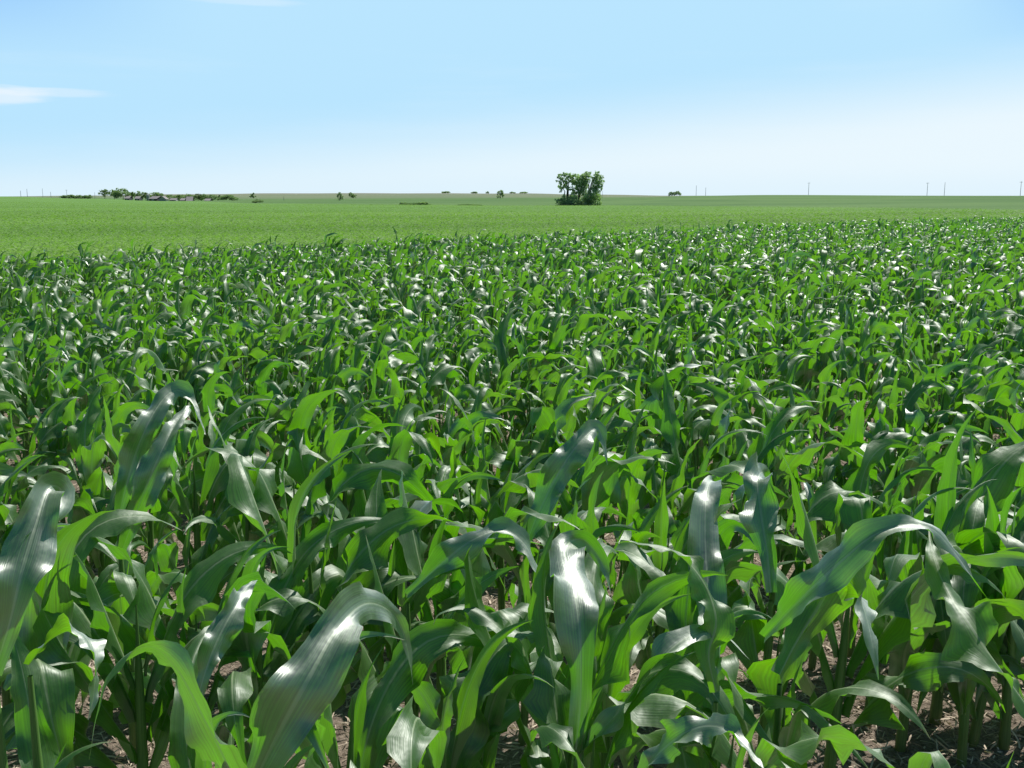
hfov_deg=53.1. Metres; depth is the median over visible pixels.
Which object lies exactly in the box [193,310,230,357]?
corn plant
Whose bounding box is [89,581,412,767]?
corn plant
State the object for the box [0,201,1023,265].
bean crop
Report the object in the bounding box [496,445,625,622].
corn plant
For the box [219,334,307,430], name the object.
corn plant
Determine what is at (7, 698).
corn plant
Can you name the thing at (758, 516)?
corn plant
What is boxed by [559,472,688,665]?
corn plant
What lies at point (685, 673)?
corn plant
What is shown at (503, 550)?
corn plant
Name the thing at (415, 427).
corn plant
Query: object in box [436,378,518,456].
corn plant
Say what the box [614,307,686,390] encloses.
corn plant
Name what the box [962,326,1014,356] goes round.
corn plant
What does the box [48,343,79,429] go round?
corn plant
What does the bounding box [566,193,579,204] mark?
shrub
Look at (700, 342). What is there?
corn plant
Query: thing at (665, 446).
corn plant
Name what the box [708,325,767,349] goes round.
corn plant
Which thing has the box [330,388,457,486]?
corn plant
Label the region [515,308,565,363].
corn plant
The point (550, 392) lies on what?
corn plant
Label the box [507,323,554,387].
corn plant
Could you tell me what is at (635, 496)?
corn plant
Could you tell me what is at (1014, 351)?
corn plant
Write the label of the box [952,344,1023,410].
corn plant
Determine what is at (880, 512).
corn plant
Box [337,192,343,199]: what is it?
tree
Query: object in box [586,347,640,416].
corn plant
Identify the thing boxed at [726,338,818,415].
corn plant
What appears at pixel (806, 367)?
corn plant
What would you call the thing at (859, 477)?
corn plant
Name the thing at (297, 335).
corn plant
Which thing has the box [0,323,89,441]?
corn plant
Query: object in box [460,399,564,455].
corn plant
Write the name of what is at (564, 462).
corn plant
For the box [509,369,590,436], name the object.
corn plant
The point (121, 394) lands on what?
corn plant
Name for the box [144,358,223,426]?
corn plant
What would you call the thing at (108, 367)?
corn plant
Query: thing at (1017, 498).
corn plant
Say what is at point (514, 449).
corn plant
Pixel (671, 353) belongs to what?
corn plant
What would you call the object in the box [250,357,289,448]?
corn plant
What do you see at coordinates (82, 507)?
corn plant
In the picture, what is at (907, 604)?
corn plant
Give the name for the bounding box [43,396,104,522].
corn plant
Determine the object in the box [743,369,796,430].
corn plant
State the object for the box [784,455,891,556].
corn plant
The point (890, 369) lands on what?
corn plant
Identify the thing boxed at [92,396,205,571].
corn plant
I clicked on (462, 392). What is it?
corn plant
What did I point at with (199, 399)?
corn plant
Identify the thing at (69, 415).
corn plant
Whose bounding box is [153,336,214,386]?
corn plant
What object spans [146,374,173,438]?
corn plant
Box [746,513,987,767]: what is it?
corn plant
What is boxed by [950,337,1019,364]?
corn plant
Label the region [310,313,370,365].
corn plant
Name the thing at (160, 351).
corn plant
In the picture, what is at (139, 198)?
shed
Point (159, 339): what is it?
corn plant
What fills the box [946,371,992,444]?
corn plant
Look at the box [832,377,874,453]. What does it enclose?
corn plant
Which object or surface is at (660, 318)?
corn plant
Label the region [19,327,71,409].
corn plant
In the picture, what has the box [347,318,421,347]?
corn plant
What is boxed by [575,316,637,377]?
corn plant
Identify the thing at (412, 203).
tall grass
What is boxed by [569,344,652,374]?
corn plant
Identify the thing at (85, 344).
corn plant
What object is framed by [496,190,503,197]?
tree
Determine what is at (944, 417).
corn plant
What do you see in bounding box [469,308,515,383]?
corn plant
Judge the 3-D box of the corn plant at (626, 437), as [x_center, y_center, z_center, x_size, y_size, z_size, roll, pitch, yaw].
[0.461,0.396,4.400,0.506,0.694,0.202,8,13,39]
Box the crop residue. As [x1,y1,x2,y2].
[0,346,1023,767]
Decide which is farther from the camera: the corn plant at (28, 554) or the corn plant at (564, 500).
the corn plant at (564, 500)
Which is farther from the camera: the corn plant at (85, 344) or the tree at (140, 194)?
the tree at (140, 194)
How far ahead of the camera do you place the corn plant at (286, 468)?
4.41 m
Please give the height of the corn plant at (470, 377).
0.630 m
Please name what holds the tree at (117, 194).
on the ground at (676, 203)
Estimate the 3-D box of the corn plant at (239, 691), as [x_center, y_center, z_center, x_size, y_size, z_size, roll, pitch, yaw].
[-0.538,0.724,2.503,0.280,0.738,0.659,3,11,16]
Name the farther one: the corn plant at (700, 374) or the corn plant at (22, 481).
the corn plant at (700, 374)
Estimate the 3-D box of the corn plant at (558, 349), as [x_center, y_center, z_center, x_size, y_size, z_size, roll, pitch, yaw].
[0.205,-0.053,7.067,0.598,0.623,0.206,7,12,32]
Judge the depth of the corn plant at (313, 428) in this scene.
4.58 m
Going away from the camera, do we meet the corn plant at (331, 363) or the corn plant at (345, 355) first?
the corn plant at (331, 363)
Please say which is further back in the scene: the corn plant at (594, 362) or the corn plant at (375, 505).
the corn plant at (594, 362)
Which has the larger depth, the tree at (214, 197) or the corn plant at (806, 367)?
the tree at (214, 197)
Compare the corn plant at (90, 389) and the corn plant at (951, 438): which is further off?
the corn plant at (90, 389)
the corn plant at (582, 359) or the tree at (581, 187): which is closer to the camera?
the corn plant at (582, 359)
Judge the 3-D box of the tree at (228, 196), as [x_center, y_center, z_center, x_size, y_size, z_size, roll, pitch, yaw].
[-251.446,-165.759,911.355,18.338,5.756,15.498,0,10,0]
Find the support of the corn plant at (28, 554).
on the ground at (676, 203)
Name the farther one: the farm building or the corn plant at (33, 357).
the farm building
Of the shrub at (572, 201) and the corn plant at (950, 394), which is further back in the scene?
the shrub at (572, 201)
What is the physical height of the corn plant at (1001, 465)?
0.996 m
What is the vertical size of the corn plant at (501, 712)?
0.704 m
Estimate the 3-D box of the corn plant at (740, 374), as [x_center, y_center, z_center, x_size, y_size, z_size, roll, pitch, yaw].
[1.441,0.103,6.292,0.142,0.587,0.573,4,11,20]
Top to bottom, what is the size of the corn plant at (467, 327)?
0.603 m
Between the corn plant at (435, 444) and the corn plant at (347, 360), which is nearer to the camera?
the corn plant at (435, 444)
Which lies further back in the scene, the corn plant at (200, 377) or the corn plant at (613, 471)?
the corn plant at (200, 377)
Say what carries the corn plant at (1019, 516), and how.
on the ground at (676, 203)
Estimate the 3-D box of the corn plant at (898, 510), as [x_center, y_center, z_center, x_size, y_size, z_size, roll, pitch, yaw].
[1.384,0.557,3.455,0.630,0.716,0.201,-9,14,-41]
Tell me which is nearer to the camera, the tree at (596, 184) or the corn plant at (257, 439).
the corn plant at (257, 439)
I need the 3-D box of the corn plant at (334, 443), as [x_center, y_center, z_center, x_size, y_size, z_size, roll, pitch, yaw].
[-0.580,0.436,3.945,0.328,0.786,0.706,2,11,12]
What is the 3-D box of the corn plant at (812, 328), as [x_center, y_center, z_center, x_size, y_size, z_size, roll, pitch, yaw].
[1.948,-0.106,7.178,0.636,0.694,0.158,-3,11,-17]
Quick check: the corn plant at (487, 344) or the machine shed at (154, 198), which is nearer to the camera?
the corn plant at (487, 344)
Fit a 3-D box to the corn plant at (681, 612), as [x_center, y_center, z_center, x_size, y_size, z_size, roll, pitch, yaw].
[0.488,0.719,2.281,0.314,0.828,0.526,0,10,0]
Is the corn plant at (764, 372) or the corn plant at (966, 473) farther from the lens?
the corn plant at (764, 372)
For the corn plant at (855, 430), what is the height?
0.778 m
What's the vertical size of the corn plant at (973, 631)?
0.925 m
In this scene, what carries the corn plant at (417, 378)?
on the ground at (676, 203)
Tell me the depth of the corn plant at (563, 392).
4.98 m
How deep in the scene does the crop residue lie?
2.98 m
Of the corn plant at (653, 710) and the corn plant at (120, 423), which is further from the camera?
the corn plant at (120, 423)
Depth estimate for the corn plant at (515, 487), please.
3.46 m
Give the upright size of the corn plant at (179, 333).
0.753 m
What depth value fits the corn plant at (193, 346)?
6.55 m
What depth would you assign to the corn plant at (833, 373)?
6.58 m
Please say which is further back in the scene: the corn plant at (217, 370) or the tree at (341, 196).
the tree at (341, 196)
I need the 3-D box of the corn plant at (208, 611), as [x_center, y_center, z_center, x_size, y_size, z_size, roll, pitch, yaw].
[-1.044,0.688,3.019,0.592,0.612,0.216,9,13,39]
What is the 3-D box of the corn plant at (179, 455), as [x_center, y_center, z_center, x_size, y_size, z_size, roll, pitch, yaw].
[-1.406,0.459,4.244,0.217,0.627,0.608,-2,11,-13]
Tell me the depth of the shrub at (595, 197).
373.45 m
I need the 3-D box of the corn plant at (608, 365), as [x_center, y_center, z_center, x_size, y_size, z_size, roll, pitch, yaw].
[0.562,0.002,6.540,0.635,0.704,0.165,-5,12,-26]
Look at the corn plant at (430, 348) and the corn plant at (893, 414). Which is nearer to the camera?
the corn plant at (893, 414)
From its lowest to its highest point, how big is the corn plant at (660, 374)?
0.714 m
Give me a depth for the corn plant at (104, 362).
6.42 m
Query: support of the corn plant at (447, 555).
on the ground at (676, 203)
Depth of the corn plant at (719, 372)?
6.23 m
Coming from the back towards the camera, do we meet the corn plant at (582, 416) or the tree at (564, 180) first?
the tree at (564, 180)
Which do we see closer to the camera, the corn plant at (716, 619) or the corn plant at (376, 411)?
the corn plant at (716, 619)
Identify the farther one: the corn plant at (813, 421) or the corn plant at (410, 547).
the corn plant at (813, 421)
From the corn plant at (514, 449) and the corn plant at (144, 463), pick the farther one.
the corn plant at (514, 449)
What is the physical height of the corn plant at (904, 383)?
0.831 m
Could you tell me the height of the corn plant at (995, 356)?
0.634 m
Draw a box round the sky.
[0,0,1023,195]
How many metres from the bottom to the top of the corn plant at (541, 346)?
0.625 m
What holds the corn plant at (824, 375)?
on the ground at (676, 203)
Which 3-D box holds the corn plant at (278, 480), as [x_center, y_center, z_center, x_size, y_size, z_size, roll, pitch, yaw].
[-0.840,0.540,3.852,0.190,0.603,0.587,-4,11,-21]
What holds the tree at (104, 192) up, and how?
on the ground at (676, 203)
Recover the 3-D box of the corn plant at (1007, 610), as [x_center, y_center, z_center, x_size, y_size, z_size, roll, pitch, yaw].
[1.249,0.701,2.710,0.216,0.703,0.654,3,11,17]
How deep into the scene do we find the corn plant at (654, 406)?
4.54 m
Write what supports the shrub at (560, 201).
on the ground at (676, 203)
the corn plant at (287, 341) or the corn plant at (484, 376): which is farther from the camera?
the corn plant at (287, 341)
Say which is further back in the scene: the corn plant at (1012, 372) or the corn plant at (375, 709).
the corn plant at (1012, 372)
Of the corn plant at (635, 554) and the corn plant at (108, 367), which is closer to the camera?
the corn plant at (635, 554)
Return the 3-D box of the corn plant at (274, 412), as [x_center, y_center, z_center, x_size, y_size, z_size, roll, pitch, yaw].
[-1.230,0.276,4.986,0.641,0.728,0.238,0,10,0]
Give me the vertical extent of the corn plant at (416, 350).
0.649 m
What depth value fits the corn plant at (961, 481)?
3.58 m
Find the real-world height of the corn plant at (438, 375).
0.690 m
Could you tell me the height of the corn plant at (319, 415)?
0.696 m
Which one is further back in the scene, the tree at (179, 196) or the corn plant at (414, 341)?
the tree at (179, 196)
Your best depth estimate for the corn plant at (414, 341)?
6.63 m
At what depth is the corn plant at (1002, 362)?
5.44 m
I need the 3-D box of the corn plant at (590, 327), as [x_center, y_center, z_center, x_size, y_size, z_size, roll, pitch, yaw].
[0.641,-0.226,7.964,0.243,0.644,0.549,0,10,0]
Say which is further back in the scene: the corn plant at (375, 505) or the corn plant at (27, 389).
the corn plant at (27, 389)
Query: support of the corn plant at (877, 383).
on the ground at (676, 203)
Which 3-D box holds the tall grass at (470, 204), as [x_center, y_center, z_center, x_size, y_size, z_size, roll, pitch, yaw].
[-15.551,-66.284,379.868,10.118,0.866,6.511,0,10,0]
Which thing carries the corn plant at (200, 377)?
on the ground at (676, 203)
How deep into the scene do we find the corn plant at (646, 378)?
5.31 m
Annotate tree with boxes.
[98,189,112,196]
[113,188,130,198]
[134,191,143,197]
[150,192,163,196]
[166,194,175,200]
[174,194,185,198]
[180,193,197,199]
[193,194,202,199]
[206,194,219,199]
[218,194,238,199]
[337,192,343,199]
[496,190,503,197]
[555,172,576,199]
[569,171,591,199]
[587,171,604,195]
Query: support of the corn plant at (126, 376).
on the ground at (676, 203)
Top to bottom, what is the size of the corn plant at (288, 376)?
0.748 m
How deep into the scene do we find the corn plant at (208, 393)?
4.84 m
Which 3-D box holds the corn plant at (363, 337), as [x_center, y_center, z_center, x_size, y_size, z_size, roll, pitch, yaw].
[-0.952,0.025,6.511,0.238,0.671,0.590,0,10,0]
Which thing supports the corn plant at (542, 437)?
on the ground at (676, 203)
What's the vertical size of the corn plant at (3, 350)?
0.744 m
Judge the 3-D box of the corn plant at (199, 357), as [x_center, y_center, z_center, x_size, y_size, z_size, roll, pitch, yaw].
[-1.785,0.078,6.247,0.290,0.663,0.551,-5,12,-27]
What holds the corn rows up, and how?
on the ground at (676, 203)
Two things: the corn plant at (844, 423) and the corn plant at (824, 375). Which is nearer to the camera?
the corn plant at (844, 423)
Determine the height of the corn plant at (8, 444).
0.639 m
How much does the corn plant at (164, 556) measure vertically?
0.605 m
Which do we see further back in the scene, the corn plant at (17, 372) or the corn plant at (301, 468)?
the corn plant at (17, 372)
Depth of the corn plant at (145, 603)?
2.44 m
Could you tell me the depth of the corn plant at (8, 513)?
3.42 m
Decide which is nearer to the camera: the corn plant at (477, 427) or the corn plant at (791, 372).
the corn plant at (477, 427)
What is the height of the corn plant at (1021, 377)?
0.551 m
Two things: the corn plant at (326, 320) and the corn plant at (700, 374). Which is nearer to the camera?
the corn plant at (700, 374)
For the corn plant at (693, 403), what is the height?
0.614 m
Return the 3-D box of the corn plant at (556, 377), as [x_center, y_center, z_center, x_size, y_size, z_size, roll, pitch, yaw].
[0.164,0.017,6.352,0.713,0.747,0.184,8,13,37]
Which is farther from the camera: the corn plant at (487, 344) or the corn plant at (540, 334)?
the corn plant at (540, 334)
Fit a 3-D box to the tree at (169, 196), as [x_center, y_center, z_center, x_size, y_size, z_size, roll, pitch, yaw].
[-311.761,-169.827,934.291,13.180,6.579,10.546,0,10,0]
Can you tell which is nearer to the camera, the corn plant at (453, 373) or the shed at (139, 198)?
the corn plant at (453, 373)
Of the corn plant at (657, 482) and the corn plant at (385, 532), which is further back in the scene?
the corn plant at (657, 482)
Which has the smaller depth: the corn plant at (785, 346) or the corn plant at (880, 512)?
the corn plant at (880, 512)
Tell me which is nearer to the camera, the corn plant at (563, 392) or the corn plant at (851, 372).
the corn plant at (563, 392)
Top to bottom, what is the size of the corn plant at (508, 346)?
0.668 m
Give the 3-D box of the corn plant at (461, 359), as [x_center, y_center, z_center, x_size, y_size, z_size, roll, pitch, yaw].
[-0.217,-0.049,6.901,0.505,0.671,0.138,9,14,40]
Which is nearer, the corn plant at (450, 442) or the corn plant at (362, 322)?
the corn plant at (450, 442)
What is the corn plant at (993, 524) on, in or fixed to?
on the ground at (676, 203)
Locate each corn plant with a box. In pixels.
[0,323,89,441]
[0,346,23,418]
[0,355,86,464]
[0,368,106,471]
[0,398,104,507]
[0,432,55,504]
[0,455,81,537]
[0,471,111,767]
[0,495,125,548]
[0,523,118,706]
[3,509,188,767]
[4,541,292,767]
[6,318,50,418]
[10,613,106,767]
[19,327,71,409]
[28,349,138,440]
[37,397,137,494]
[41,330,111,395]
[42,357,85,414]
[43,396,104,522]
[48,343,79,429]
[51,346,130,408]
[58,471,173,579]
[68,379,126,568]
[70,530,355,736]
[74,330,131,369]
[78,355,105,411]
[81,386,145,475]
[84,310,194,366]
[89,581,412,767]
[91,351,164,411]
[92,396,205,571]
[93,525,218,681]
[95,493,278,643]
[98,350,129,411]
[99,372,190,422]
[103,383,156,474]
[107,379,205,749]
[109,315,147,355]
[110,417,301,587]
[111,338,149,396]
[123,340,186,387]
[124,369,235,467]
[131,360,177,403]
[132,347,251,428]
[144,324,187,381]
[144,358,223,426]
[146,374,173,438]
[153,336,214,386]
[163,329,189,378]
[166,420,197,543]
[167,398,275,523]
[168,580,256,767]
[176,362,225,452]
[177,407,446,620]
[185,337,242,373]
[187,316,267,398]
[192,340,247,402]
[192,371,264,461]
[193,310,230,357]
[199,351,271,446]
[200,363,298,465]
[201,321,294,417]
[201,359,257,405]
[204,413,333,564]
[206,317,280,395]
[217,316,317,386]
[217,517,380,765]
[218,329,245,368]
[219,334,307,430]
[223,418,284,464]
[227,451,464,767]
[233,439,323,499]
[242,378,363,455]
[245,332,322,384]
[246,328,296,358]
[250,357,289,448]
[251,341,369,439]
[253,309,323,365]
[253,350,315,385]
[253,366,327,430]
[266,331,354,386]
[266,380,319,467]
[267,460,448,651]
[268,460,323,573]
[269,343,337,397]
[273,389,392,536]
[278,342,372,396]
[281,320,327,392]
[295,423,519,607]
[295,619,510,767]
[296,377,385,530]
[297,377,432,485]
[297,407,388,525]
[301,369,387,438]
[309,308,344,366]
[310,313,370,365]
[319,345,370,424]
[325,314,414,393]
[329,469,544,763]
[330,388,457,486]
[333,306,380,363]
[341,346,367,364]
[342,330,377,383]
[345,342,374,434]
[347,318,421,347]
[348,354,428,442]
[350,620,554,767]
[352,374,397,441]
[358,516,545,716]
[365,322,418,397]
[367,340,454,405]
[370,349,417,433]
[376,602,553,767]
[382,396,469,538]
[383,364,468,449]
[388,326,440,406]
[388,432,525,532]
[388,470,579,720]
[401,320,454,365]
[404,364,504,457]
[408,321,485,364]
[410,410,446,465]
[411,333,464,431]
[412,417,487,520]
[415,334,458,391]
[417,319,495,385]
[419,465,505,619]
[421,418,571,610]
[425,449,580,627]
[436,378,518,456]
[436,408,505,470]
[440,369,466,414]
[440,388,569,562]
[441,299,491,387]
[452,324,509,382]
[454,330,496,380]
[458,347,494,414]
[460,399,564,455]
[462,522,736,767]
[463,347,535,443]
[463,380,545,470]
[466,387,522,486]
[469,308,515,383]
[469,379,555,451]
[472,430,574,561]
[478,329,527,391]
[480,313,540,358]
[480,328,558,396]
[484,419,607,745]
[492,308,579,439]
[493,369,576,456]
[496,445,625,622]
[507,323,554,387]
[509,322,589,437]
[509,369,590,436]
[509,484,668,656]
[514,331,576,395]
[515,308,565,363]
[521,340,587,393]
[523,530,749,767]
[530,388,651,511]
[530,397,574,548]
[530,713,763,767]
[543,308,594,357]
[547,538,739,767]
[549,322,583,386]
[551,371,619,442]
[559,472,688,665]
[563,330,621,387]
[564,301,615,372]
[569,328,613,372]
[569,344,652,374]
[569,369,601,412]
[570,379,633,447]
[573,388,661,539]
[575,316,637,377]
[575,340,612,387]
[580,313,606,334]
[580,328,625,381]
[581,396,672,554]
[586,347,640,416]
[592,341,740,434]
[597,368,689,452]
[601,345,697,425]
[606,404,670,574]
[609,359,662,449]
[612,427,697,532]
[612,478,746,671]
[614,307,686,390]
[614,475,894,767]
[617,348,757,455]
[619,364,738,466]
[632,486,823,607]
[633,340,667,388]
[635,394,765,511]
[643,347,712,403]
[643,438,740,541]
[644,361,788,514]
[645,329,692,388]
[646,306,723,361]
[650,325,718,397]
[659,314,693,357]
[659,338,750,447]
[660,499,841,757]
[665,391,815,561]
[678,321,724,389]
[678,329,731,360]
[682,378,749,466]
[686,383,821,484]
[688,354,796,432]
[694,356,755,398]
[702,327,736,373]
[703,319,769,391]
[704,339,731,374]
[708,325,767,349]
[709,403,760,462]
[724,448,1023,767]
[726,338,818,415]
[726,480,893,659]
[727,321,797,408]
[727,325,747,361]
[727,451,930,767]
[729,357,816,430]
[735,360,752,412]
[735,413,877,581]
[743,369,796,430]
[743,482,927,669]
[744,375,843,495]
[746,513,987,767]
[749,361,773,391]
[755,320,832,374]
[755,393,885,564]
[759,382,881,487]
[769,350,820,403]
[775,333,822,386]
[779,355,850,444]
[780,360,875,468]
[781,303,856,388]
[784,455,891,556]
[795,337,838,437]
[799,346,879,431]
[816,327,857,433]
[822,399,921,532]
[824,336,923,440]
[825,293,912,401]
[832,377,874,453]
[832,404,905,473]
[834,479,972,726]
[836,334,859,383]
[842,439,938,656]
[847,323,907,402]
[848,316,903,400]
[859,446,935,631]
[864,479,996,751]
[866,340,1023,491]
[867,413,980,513]
[868,355,950,451]
[871,369,928,422]
[873,362,948,471]
[875,336,953,382]
[889,321,957,383]
[891,455,969,555]
[893,423,987,504]
[896,383,981,455]
[897,361,971,444]
[897,408,998,509]
[903,334,961,431]
[903,340,960,379]
[908,531,1023,767]
[917,487,1023,746]
[921,412,1009,499]
[923,486,1023,749]
[924,364,1023,445]
[925,406,1023,472]
[928,460,1019,515]
[929,409,1023,724]
[932,328,984,379]
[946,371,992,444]
[947,496,1023,766]
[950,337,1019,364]
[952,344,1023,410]
[959,429,1023,518]
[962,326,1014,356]
[976,363,1023,448]
[977,295,1023,367]
[978,357,1023,447]
[983,349,1023,417]
[986,350,1009,366]
[993,504,1023,697]
[996,325,1023,370]
[1002,360,1023,435]
[1002,411,1023,475]
[1004,375,1023,409]
[1012,476,1020,503]
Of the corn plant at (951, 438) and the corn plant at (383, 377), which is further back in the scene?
the corn plant at (383, 377)
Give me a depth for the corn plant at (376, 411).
5.15 m
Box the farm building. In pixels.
[159,196,167,200]
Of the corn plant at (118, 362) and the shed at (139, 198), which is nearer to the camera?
the corn plant at (118, 362)
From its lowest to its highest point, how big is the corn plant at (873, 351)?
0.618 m
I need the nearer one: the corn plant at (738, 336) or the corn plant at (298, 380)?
the corn plant at (298, 380)
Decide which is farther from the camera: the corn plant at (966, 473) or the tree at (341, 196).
the tree at (341, 196)
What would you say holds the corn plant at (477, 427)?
on the ground at (676, 203)
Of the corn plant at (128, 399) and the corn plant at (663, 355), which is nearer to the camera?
the corn plant at (128, 399)
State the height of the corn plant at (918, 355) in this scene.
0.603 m
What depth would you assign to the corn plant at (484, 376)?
6.24 m
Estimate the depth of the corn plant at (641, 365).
6.74 m
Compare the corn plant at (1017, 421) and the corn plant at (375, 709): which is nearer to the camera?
the corn plant at (375, 709)
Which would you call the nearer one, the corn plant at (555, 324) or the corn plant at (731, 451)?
the corn plant at (731, 451)
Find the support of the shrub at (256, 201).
on the ground at (676, 203)
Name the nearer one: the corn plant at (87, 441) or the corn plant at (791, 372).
the corn plant at (87, 441)
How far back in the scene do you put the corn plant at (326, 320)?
7.59 m
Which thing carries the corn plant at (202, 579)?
on the ground at (676, 203)
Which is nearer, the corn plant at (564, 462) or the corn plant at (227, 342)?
the corn plant at (564, 462)
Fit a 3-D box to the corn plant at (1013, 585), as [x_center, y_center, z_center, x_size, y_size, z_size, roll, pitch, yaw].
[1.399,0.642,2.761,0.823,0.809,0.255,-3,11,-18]
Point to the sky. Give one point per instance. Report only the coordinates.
(655, 97)
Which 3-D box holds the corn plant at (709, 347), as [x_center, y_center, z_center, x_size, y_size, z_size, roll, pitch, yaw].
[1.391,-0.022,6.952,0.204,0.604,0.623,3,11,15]
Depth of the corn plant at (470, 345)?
7.46 m
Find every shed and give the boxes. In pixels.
[124,196,132,199]
[134,196,142,200]
[149,196,160,200]
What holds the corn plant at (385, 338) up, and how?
on the ground at (676, 203)
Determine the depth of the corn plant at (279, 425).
5.05 m
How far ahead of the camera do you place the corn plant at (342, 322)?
7.81 m
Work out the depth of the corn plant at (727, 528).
2.95 m
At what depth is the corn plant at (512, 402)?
5.53 m
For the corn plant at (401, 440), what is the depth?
3.89 m
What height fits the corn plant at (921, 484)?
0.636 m
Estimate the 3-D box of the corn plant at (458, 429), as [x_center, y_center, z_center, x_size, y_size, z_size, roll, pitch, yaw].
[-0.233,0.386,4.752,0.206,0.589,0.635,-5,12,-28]
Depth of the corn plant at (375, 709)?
2.04 m
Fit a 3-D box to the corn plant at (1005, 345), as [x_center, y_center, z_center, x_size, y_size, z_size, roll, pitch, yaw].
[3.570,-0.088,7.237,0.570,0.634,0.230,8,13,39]
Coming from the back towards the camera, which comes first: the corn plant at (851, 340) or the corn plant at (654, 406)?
the corn plant at (851, 340)
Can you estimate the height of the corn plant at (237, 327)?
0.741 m
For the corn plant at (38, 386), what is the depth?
5.76 m
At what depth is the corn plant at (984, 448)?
4.54 m
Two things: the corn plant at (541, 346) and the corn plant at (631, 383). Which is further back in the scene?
the corn plant at (541, 346)
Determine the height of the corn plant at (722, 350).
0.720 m
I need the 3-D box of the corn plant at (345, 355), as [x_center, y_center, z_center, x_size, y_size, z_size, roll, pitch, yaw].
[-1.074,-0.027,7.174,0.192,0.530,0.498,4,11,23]
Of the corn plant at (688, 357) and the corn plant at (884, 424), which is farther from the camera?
the corn plant at (688, 357)
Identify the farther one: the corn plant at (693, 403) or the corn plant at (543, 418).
the corn plant at (693, 403)
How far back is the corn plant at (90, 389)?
5.83 m
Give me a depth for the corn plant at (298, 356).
6.37 m
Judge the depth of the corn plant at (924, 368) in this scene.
6.07 m
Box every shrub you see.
[252,199,263,202]
[554,194,569,204]
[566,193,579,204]
[578,194,593,205]
[587,193,602,205]
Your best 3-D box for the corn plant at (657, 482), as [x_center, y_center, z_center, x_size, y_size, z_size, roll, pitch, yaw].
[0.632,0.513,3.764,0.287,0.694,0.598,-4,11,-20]
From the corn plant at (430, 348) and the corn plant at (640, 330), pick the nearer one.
the corn plant at (430, 348)
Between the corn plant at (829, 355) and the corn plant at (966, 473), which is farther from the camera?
the corn plant at (829, 355)
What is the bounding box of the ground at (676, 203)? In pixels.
[0,193,1023,767]
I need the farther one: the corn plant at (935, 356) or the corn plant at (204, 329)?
the corn plant at (204, 329)
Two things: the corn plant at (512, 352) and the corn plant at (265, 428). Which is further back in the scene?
the corn plant at (512, 352)
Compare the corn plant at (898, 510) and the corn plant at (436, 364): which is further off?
the corn plant at (436, 364)
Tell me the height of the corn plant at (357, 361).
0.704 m
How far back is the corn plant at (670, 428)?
3.86 m
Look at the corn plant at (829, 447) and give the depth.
4.86 m
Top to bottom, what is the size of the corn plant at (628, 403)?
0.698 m
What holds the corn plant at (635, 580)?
on the ground at (676, 203)
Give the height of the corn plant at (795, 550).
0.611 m
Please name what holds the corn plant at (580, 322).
on the ground at (676, 203)
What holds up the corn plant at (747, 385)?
on the ground at (676, 203)
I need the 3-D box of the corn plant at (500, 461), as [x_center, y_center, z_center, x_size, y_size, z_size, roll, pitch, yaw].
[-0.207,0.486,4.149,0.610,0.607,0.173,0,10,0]
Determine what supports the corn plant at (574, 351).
on the ground at (676, 203)
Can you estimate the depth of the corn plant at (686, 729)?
1.67 m
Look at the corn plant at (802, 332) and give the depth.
7.32 m
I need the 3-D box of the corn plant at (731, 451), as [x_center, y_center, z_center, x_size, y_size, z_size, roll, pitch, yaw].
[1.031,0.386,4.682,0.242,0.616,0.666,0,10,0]
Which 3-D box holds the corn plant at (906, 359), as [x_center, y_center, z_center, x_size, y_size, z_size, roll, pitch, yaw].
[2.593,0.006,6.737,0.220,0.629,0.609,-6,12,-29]
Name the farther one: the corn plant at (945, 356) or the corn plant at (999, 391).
the corn plant at (945, 356)
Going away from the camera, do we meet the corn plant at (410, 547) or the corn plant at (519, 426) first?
the corn plant at (410, 547)
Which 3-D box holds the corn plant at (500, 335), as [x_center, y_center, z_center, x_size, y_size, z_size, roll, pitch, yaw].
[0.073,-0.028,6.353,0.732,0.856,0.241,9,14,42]
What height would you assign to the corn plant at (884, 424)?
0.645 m
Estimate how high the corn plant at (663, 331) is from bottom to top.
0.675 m
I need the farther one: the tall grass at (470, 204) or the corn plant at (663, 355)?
the tall grass at (470, 204)
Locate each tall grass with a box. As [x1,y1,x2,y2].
[399,203,430,204]
[458,204,482,205]
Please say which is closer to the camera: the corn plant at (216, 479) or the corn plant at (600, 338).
the corn plant at (216, 479)
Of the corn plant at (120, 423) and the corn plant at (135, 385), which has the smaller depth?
the corn plant at (120, 423)
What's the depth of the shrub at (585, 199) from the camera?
373.78 m
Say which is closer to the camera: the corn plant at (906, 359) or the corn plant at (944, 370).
the corn plant at (944, 370)
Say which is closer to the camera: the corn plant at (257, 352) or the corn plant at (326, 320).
the corn plant at (257, 352)
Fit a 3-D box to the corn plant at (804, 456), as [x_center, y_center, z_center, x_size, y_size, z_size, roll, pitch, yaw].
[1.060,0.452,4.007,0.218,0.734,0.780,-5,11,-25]
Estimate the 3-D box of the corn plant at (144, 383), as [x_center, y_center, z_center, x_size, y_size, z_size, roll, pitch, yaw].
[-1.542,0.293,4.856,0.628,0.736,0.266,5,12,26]
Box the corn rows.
[0,215,1023,735]
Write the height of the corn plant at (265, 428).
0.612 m
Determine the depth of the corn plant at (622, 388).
5.80 m
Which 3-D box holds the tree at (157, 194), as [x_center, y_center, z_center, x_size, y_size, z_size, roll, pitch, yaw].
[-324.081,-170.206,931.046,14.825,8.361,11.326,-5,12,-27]
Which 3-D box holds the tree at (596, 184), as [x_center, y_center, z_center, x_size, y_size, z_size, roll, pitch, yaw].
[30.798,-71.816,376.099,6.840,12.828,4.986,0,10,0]
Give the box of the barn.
[186,197,194,200]
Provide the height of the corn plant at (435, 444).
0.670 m
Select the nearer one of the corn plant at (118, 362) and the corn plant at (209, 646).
the corn plant at (209, 646)
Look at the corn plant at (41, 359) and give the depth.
6.88 m

